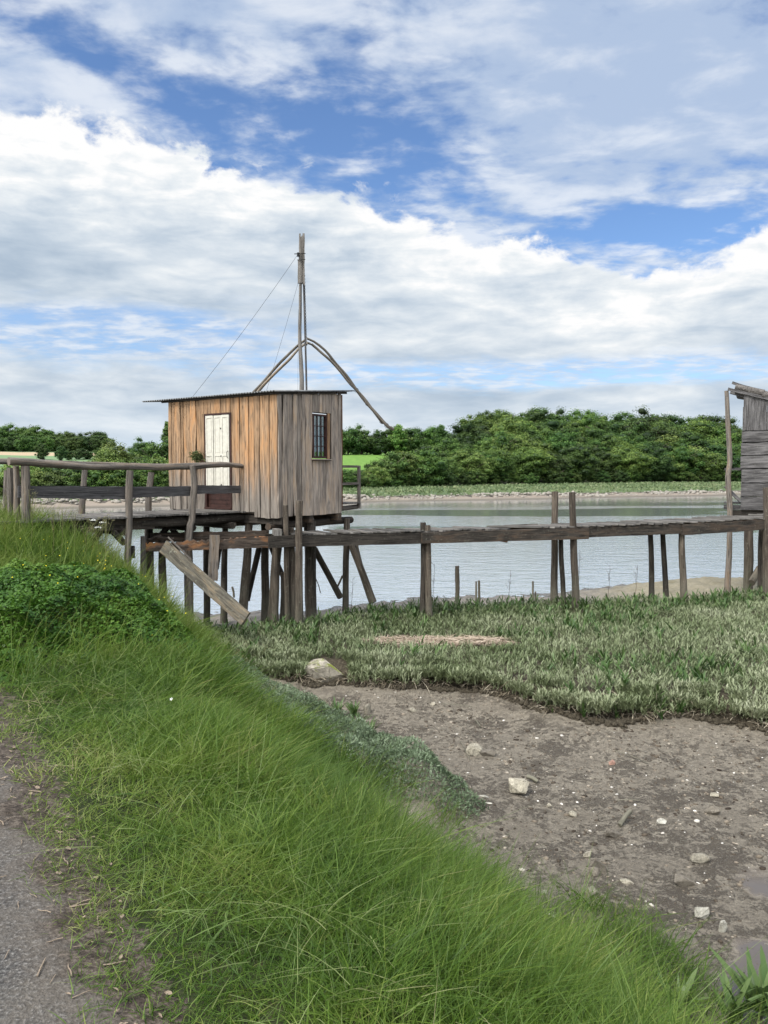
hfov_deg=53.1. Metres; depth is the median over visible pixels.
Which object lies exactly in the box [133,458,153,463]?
shrub
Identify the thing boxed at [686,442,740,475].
tree
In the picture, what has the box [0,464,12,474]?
shrub
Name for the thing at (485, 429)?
tree
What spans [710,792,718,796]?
stone
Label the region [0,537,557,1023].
grass bank
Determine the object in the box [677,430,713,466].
tree
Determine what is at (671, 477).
shrub
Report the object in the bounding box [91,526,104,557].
umbel plant
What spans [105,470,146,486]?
shrub
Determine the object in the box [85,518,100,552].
umbel plant
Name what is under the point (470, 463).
tree
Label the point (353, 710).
leafy plant
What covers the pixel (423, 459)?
shrub
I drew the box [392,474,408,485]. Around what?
shrub
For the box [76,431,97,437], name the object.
tree
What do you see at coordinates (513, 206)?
sky
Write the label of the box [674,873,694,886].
stone
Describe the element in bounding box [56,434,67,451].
tree
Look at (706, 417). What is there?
tree
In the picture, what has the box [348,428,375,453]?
tree
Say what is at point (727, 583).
tall pole
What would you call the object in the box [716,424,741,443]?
tree
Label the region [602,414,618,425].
tree
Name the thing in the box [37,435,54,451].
tree
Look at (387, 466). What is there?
shrub
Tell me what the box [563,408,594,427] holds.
tree
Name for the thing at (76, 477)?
shrub
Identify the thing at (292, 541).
boardwalk
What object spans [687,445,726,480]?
tree
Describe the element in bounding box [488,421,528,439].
tree
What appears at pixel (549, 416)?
tree
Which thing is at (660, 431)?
tree
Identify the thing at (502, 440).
tree
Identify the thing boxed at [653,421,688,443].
tree
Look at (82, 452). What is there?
tree
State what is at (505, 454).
tree
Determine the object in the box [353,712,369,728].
leafy plant
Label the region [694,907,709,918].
stone
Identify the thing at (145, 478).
shrub
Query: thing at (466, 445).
tree
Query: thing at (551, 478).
shrub
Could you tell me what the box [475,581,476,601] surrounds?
rotten stump
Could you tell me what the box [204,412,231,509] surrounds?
door
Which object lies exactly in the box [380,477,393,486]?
shrub
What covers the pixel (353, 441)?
tree
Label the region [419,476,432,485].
shrub
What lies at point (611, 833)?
stone
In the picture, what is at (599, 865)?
stone
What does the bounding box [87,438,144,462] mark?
tree
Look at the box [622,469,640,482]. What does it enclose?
shrub
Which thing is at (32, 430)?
tree
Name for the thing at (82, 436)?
tree
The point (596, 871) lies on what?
stone
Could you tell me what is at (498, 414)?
tree
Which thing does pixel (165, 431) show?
tree
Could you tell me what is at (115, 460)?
shrub
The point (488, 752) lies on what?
stone
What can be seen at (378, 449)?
tree
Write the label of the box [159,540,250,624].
leaning plank
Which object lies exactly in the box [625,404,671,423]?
tree
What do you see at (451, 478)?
shrub
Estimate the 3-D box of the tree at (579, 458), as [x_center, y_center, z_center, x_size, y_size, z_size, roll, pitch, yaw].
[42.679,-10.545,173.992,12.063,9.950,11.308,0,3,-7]
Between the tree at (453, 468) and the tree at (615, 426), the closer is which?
the tree at (453, 468)
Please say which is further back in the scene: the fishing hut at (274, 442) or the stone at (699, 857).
the fishing hut at (274, 442)
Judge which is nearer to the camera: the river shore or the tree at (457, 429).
the river shore
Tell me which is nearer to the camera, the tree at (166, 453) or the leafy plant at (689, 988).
the leafy plant at (689, 988)
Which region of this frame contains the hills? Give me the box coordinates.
[0,452,740,487]
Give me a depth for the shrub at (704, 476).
191.39 m
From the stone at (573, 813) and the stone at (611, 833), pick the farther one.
the stone at (573, 813)
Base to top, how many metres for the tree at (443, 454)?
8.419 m
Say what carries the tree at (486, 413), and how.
on the hills
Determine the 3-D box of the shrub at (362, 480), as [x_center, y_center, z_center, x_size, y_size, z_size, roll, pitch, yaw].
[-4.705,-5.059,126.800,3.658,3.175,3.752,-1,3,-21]
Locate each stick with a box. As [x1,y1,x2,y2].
[526,774,537,782]
[618,809,631,826]
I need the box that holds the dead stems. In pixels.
[275,662,767,731]
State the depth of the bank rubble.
98.59 m
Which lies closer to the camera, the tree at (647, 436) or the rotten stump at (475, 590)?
the rotten stump at (475, 590)
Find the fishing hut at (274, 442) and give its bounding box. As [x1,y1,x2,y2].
[142,390,376,629]
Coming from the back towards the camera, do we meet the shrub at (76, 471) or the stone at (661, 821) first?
the shrub at (76, 471)
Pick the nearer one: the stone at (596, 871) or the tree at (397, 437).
the stone at (596, 871)
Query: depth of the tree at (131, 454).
106.34 m
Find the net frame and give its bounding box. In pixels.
[252,337,393,430]
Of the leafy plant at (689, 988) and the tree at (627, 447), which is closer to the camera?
the leafy plant at (689, 988)
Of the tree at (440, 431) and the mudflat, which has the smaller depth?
the mudflat
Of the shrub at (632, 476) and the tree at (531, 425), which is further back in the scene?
the tree at (531, 425)
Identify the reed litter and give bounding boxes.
[361,633,518,647]
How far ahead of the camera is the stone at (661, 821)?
7.29 m
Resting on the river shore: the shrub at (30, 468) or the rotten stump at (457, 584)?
the rotten stump at (457, 584)
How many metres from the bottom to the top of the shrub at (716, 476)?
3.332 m
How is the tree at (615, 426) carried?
on the hills
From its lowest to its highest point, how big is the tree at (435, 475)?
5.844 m
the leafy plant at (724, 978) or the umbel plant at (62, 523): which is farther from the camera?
the umbel plant at (62, 523)
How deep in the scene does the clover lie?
7.45 m
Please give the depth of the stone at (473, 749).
8.96 m
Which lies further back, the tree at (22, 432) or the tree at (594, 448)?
the tree at (22, 432)
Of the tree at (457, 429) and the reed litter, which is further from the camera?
the tree at (457, 429)
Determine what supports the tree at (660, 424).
on the hills
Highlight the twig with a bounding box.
[36,957,45,975]
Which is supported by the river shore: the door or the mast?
the mast
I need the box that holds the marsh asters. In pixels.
[191,583,767,719]
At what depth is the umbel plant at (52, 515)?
10.99 m
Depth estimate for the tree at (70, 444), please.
368.56 m
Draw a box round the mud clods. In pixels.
[286,671,767,735]
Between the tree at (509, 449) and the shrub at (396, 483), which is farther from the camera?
the tree at (509, 449)
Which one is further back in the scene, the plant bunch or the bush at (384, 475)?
the bush at (384, 475)
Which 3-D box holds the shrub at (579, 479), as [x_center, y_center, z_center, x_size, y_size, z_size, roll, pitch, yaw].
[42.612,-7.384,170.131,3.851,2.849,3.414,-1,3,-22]
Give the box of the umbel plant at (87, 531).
[81,522,95,551]
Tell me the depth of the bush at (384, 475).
129.26 m
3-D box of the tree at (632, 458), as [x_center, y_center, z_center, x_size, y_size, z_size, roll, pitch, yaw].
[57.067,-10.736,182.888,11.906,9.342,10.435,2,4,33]
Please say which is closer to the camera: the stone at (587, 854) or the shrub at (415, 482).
the stone at (587, 854)
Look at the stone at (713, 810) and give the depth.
7.49 m
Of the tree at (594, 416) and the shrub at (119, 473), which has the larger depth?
the tree at (594, 416)
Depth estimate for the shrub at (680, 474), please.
189.31 m
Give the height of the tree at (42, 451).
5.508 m
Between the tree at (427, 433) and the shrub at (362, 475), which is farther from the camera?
the tree at (427, 433)
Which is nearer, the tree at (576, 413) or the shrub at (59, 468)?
the shrub at (59, 468)
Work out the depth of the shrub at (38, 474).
86.87 m
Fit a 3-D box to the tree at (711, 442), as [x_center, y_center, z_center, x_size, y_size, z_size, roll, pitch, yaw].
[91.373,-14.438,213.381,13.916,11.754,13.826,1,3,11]
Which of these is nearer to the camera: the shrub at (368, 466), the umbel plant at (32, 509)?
the umbel plant at (32, 509)
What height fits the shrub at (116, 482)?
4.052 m
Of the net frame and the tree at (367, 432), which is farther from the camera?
the tree at (367, 432)
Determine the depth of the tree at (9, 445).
363.37 m
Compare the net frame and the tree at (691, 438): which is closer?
the net frame
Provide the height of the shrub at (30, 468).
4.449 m
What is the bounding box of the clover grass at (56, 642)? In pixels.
[0,560,266,692]
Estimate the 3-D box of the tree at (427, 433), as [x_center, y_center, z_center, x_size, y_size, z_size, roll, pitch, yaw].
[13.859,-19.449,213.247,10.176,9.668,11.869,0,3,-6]
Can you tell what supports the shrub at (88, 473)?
on the hills
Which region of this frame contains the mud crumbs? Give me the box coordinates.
[282,685,767,1023]
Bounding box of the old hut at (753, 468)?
[724,381,767,592]
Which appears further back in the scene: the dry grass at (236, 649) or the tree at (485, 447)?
the tree at (485, 447)
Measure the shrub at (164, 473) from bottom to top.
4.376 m
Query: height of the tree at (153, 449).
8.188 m
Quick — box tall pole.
[724,391,732,594]
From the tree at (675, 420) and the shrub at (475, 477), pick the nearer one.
the shrub at (475, 477)
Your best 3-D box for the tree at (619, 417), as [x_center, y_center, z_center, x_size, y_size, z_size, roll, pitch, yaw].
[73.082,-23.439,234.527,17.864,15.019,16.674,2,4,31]
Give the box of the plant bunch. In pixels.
[189,450,209,462]
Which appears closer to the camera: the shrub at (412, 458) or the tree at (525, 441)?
the shrub at (412, 458)
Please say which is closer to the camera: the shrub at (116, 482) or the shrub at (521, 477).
the shrub at (116, 482)
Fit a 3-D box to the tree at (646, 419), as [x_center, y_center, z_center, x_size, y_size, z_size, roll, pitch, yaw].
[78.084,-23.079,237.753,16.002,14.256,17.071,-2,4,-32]
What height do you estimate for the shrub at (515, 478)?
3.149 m
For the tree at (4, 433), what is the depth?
385.39 m
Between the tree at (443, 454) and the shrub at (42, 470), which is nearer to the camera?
the shrub at (42, 470)
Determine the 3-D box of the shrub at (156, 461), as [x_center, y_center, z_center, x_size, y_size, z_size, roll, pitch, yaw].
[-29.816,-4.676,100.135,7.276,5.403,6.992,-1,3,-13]
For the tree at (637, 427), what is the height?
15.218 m
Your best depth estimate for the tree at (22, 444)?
342.93 m
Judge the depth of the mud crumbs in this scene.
8.24 m
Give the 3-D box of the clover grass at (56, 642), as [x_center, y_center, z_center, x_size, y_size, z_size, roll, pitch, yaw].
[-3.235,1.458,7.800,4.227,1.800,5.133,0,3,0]
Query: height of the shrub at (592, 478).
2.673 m
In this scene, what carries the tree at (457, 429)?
on the hills
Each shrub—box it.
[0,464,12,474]
[0,469,20,496]
[12,466,44,473]
[19,471,48,485]
[32,468,47,482]
[34,467,49,472]
[36,470,74,485]
[47,459,75,471]
[56,470,94,486]
[61,469,81,485]
[78,470,103,484]
[80,470,119,486]
[88,470,124,486]
[102,458,125,462]
[105,460,139,486]
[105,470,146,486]
[123,470,160,486]
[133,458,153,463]
[137,470,168,486]
[138,470,168,486]
[139,455,168,463]
[343,468,356,487]
[347,469,368,477]
[350,472,365,487]
[361,459,382,485]
[362,470,377,486]
[364,473,381,486]
[366,458,397,485]
[376,451,419,485]
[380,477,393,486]
[384,450,430,485]
[389,477,401,486]
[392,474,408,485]
[403,450,437,485]
[409,478,422,486]
[413,447,450,483]
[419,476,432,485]
[430,470,446,485]
[437,470,459,485]
[454,473,470,484]
[461,472,476,484]
[467,468,487,484]
[485,472,500,484]
[496,470,509,483]
[502,471,519,483]
[516,474,527,482]
[523,473,539,483]
[542,473,556,482]
[545,468,566,483]
[562,467,576,482]
[572,473,582,482]
[587,473,599,482]
[594,470,610,482]
[607,470,624,481]
[613,470,630,481]
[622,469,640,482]
[636,472,655,481]
[663,473,675,481]
[665,468,690,481]
[678,471,698,481]
[697,472,710,481]
[707,470,721,481]
[719,469,733,480]
[731,465,740,481]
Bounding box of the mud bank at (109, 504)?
[0,491,740,509]
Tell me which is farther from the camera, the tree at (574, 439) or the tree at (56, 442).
the tree at (56, 442)
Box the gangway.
[0,457,249,624]
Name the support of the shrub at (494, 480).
on the hills
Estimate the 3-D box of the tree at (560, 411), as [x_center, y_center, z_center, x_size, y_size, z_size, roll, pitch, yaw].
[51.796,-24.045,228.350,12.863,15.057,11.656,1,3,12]
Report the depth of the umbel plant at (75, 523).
11.23 m
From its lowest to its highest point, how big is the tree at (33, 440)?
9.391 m
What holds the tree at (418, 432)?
on the hills
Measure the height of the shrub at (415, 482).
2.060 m
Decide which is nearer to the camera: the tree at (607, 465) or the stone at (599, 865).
the stone at (599, 865)
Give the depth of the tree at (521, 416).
216.30 m
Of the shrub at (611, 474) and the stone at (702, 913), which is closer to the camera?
the stone at (702, 913)
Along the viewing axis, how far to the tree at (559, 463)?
166.61 m
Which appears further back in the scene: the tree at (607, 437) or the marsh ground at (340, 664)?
the tree at (607, 437)
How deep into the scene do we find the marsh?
109.91 m
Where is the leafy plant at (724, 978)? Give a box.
[714,965,767,1023]
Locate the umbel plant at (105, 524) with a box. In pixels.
[103,514,113,570]
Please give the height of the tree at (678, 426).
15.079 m
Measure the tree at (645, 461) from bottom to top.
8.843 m
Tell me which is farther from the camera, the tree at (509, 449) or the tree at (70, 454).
the tree at (70, 454)
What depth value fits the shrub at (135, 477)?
89.55 m
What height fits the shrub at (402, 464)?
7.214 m
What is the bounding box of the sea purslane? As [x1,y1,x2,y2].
[210,648,488,818]
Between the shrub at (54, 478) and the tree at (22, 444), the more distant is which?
the tree at (22, 444)
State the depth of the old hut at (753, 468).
19.93 m
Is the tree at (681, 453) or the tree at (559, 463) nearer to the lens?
the tree at (559, 463)
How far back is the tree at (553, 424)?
204.92 m
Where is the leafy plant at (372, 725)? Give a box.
[361,717,381,730]
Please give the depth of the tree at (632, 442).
198.50 m
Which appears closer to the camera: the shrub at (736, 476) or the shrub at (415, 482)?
the shrub at (415, 482)
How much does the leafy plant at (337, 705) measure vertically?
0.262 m
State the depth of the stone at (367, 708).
10.56 m
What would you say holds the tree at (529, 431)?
on the hills
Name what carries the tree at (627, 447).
on the hills
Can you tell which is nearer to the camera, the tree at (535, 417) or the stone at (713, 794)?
the stone at (713, 794)
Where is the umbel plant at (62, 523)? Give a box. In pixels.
[57,509,72,554]
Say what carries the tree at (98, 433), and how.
on the hills
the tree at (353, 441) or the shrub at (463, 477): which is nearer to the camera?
the shrub at (463, 477)
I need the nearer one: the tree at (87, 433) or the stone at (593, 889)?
the stone at (593, 889)
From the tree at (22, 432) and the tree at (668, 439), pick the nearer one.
the tree at (668, 439)
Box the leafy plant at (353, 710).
[345,700,361,716]
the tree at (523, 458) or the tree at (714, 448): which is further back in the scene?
the tree at (714, 448)
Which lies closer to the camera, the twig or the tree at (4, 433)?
the twig
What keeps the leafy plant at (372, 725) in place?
on the mudflat
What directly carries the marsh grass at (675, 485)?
on the marsh
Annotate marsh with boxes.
[0,481,740,504]
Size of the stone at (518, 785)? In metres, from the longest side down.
0.216 x 0.186 x 0.137 m
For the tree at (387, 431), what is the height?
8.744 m
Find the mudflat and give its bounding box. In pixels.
[263,678,767,1023]
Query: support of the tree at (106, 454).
on the hills
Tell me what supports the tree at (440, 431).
on the hills
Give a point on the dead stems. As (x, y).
(542, 707)
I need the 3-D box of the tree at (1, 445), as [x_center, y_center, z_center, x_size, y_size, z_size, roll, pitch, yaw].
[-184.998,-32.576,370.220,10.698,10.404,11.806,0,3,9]
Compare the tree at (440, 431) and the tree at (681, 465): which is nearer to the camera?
the tree at (681, 465)
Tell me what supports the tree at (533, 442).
on the hills
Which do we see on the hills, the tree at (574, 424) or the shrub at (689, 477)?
the tree at (574, 424)
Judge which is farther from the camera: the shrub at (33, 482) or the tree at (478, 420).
the tree at (478, 420)
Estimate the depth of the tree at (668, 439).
205.85 m
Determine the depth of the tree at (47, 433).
385.62 m
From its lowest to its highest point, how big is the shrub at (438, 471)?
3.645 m
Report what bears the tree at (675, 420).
on the hills
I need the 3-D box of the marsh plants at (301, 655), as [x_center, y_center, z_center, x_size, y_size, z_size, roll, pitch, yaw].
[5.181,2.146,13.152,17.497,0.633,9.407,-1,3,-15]
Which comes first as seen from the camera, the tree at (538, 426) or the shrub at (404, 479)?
the shrub at (404, 479)
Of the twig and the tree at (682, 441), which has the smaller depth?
the twig
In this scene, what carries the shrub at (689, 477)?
on the marsh
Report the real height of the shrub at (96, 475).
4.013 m
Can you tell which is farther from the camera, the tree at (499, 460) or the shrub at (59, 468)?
the tree at (499, 460)
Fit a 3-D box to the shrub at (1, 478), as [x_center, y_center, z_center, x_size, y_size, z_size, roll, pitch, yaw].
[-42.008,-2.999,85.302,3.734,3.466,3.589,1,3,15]
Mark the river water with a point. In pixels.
(393, 572)
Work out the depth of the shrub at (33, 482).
84.95 m
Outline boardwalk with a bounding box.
[140,487,767,624]
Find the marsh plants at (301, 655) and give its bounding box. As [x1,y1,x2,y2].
[204,588,767,724]
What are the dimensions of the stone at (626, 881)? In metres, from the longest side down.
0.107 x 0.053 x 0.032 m
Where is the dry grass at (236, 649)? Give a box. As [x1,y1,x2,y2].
[210,635,280,669]
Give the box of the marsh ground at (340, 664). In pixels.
[231,597,767,727]
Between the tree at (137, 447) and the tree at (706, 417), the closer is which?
the tree at (137, 447)
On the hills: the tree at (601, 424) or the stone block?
the tree at (601, 424)
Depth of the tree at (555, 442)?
183.26 m
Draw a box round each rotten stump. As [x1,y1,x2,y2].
[455,566,459,607]
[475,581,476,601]
[478,580,480,602]
[532,581,533,597]
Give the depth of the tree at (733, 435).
227.50 m
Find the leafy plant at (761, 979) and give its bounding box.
[710,946,767,1017]
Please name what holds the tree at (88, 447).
on the hills
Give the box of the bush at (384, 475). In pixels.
[366,465,390,486]
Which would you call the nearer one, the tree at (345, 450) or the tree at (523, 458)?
the tree at (523, 458)
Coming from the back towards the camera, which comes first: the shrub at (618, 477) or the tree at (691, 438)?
the tree at (691, 438)
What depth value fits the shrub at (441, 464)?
139.24 m
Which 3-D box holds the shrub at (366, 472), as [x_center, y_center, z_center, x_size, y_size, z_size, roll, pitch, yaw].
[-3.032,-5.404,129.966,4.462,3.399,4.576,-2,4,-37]
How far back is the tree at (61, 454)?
203.89 m
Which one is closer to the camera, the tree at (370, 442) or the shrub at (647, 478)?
the shrub at (647, 478)
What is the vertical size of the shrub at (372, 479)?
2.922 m
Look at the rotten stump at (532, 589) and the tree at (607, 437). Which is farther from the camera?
the tree at (607, 437)
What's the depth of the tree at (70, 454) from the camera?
212.95 m
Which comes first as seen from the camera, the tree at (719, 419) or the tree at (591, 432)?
the tree at (591, 432)
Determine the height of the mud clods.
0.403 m
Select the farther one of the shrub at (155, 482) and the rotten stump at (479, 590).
the shrub at (155, 482)
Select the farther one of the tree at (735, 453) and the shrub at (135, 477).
the tree at (735, 453)
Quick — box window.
[311,413,332,459]
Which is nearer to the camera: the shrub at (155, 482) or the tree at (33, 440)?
the shrub at (155, 482)
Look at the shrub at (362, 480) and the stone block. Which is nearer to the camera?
the stone block
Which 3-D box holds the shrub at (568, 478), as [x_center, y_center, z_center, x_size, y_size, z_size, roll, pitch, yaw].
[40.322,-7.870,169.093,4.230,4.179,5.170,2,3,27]
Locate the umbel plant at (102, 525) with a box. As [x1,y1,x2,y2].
[97,519,108,558]
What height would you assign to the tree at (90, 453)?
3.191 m
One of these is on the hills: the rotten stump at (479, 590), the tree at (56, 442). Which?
the tree at (56, 442)
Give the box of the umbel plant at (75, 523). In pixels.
[67,511,82,551]
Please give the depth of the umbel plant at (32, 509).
11.06 m
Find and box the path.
[0,683,189,1023]
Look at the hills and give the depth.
190.87 m
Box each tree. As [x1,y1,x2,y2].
[0,422,22,451]
[0,437,7,451]
[2,435,19,451]
[8,426,38,449]
[14,434,31,451]
[24,425,56,451]
[26,435,37,451]
[33,443,48,459]
[35,430,56,450]
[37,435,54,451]
[37,435,61,451]
[53,446,67,460]
[56,431,68,437]
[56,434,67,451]
[59,432,79,450]
[62,438,74,450]
[64,437,88,451]
[65,449,74,459]
[72,432,92,449]
[75,448,91,459]
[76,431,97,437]
[82,437,95,451]
[84,450,93,458]
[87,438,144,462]
[88,447,126,462]
[90,435,108,449]
[91,430,112,440]
[127,436,151,457]
[127,450,138,462]
[141,435,168,460]
[159,442,168,461]
[160,421,167,439]
[343,427,367,454]
[343,432,350,454]
[347,423,370,453]
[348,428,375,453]
[360,429,393,454]
[377,426,413,454]
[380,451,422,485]
[387,424,407,452]
[392,427,431,453]
[407,428,432,448]
[411,444,447,460]
[422,425,445,445]
[424,464,440,484]
[431,424,449,444]
[434,437,471,474]
[442,421,489,449]
[444,457,463,484]
[448,448,496,476]
[455,414,496,434]
[458,442,477,472]
[459,424,492,449]
[472,439,500,458]
[474,410,496,424]
[475,430,524,452]
[478,453,513,483]
[479,423,494,434]
[485,414,530,440]
[486,448,516,480]
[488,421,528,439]
[489,409,519,422]
[491,436,536,453]
[506,446,550,482]
[508,412,528,423]
[508,448,556,481]
[511,421,544,443]
[513,419,554,443]
[514,409,545,425]
[514,435,544,448]
[515,405,570,426]
[522,436,558,454]
[535,424,564,439]
[538,418,582,437]
[538,452,571,482]
[541,430,594,457]
[553,420,594,440]
[554,445,599,477]
[555,406,569,421]
[558,431,607,452]
[561,450,597,481]
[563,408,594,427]
[572,409,608,429]
[573,433,604,468]
[583,419,620,439]
[584,426,609,442]
[586,433,629,452]
[589,450,622,478]
[596,421,639,438]
[600,439,648,456]
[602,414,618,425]
[603,447,648,481]
[607,418,654,441]
[608,411,634,423]
[608,449,656,481]
[610,435,658,456]
[619,416,670,440]
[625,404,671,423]
[626,415,652,425]
[631,430,676,457]
[633,445,678,481]
[640,418,679,439]
[649,414,679,429]
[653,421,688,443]
[655,434,691,451]
[658,455,689,480]
[659,445,708,480]
[661,413,686,425]
[670,437,704,469]
[676,420,734,443]
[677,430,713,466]
[682,416,710,426]
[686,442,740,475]
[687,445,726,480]
[691,415,724,428]
[694,414,741,430]
[696,421,741,444]
[700,440,735,472]
[703,437,740,471]
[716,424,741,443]
[724,451,741,469]
[730,415,738,428]
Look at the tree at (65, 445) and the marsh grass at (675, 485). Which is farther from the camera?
the tree at (65, 445)
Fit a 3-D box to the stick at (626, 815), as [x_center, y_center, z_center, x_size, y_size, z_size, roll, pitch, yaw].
[2.301,2.927,7.337,0.044,0.107,0.232,3,4,43]
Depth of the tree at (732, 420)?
258.18 m
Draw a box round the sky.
[0,0,767,451]
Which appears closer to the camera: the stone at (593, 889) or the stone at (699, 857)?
the stone at (593, 889)
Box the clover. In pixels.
[0,558,216,687]
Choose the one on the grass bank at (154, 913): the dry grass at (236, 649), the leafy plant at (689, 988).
the dry grass at (236, 649)
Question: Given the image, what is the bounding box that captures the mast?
[193,233,306,618]
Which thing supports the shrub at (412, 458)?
on the hills
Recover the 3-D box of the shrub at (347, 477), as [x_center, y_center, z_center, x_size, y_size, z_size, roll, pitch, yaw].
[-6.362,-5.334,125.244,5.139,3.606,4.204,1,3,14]
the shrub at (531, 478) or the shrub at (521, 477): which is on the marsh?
the shrub at (531, 478)
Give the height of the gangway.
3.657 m
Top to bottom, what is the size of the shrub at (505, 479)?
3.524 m
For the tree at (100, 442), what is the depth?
368.59 m
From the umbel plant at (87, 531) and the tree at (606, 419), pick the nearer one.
the umbel plant at (87, 531)
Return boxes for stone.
[364,703,370,713]
[466,743,482,755]
[479,748,495,756]
[508,778,528,793]
[569,811,576,816]
[583,851,590,857]
[585,886,596,895]
[589,867,599,876]
[590,859,606,872]
[605,829,621,837]
[620,878,632,883]
[656,818,666,823]
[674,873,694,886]
[690,853,709,862]
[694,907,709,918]
[704,805,719,814]
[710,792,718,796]
[718,920,726,932]
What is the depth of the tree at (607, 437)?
197.17 m
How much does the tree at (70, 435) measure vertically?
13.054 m
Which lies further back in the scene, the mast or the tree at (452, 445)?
the tree at (452, 445)
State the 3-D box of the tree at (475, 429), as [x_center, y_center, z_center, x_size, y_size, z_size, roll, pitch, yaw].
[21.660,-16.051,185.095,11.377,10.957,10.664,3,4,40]
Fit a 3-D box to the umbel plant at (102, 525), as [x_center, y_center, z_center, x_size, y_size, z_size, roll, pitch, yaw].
[-4.198,0.496,11.481,0.277,0.808,0.092,1,3,18]
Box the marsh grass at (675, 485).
[0,481,740,499]
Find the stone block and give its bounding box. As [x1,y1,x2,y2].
[304,658,344,681]
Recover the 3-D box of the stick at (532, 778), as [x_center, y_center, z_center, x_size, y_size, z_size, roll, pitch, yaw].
[1.604,2.876,8.287,0.132,0.074,0.046,2,4,31]
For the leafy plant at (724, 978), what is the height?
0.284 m
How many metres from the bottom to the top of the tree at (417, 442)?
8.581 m
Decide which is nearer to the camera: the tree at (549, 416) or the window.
the window
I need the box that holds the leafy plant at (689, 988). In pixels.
[653,967,710,1019]
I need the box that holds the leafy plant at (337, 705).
[331,697,345,713]
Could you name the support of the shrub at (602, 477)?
on the hills
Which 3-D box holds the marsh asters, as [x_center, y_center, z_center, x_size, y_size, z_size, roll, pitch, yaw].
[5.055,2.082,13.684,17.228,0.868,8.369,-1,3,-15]
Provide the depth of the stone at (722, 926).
5.58 m
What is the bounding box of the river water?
[20,495,758,614]
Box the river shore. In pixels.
[194,576,756,632]
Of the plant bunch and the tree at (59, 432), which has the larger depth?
the tree at (59, 432)
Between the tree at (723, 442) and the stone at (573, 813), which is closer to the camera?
the stone at (573, 813)
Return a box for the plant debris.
[324,691,765,948]
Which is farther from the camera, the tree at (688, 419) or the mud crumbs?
the tree at (688, 419)
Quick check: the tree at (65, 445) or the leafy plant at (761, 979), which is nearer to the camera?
the leafy plant at (761, 979)
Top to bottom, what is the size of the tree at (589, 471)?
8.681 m
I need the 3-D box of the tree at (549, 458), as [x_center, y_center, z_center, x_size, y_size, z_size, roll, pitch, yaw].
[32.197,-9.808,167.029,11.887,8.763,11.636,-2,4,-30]
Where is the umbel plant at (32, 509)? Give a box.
[28,489,36,552]
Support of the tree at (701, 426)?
on the hills
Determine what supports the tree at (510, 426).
on the hills
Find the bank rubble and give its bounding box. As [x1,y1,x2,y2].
[1,489,740,503]
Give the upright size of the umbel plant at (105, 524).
0.940 m
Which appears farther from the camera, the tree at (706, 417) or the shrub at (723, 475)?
the tree at (706, 417)
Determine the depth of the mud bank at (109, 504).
94.34 m
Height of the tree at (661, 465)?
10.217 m
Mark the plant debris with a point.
(617, 810)
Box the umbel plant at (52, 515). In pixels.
[49,509,60,553]
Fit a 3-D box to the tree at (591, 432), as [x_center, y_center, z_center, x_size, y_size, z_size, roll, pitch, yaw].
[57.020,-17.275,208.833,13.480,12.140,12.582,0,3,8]
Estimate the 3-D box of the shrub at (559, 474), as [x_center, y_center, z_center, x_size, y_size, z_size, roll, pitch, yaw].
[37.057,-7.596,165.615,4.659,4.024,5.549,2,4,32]

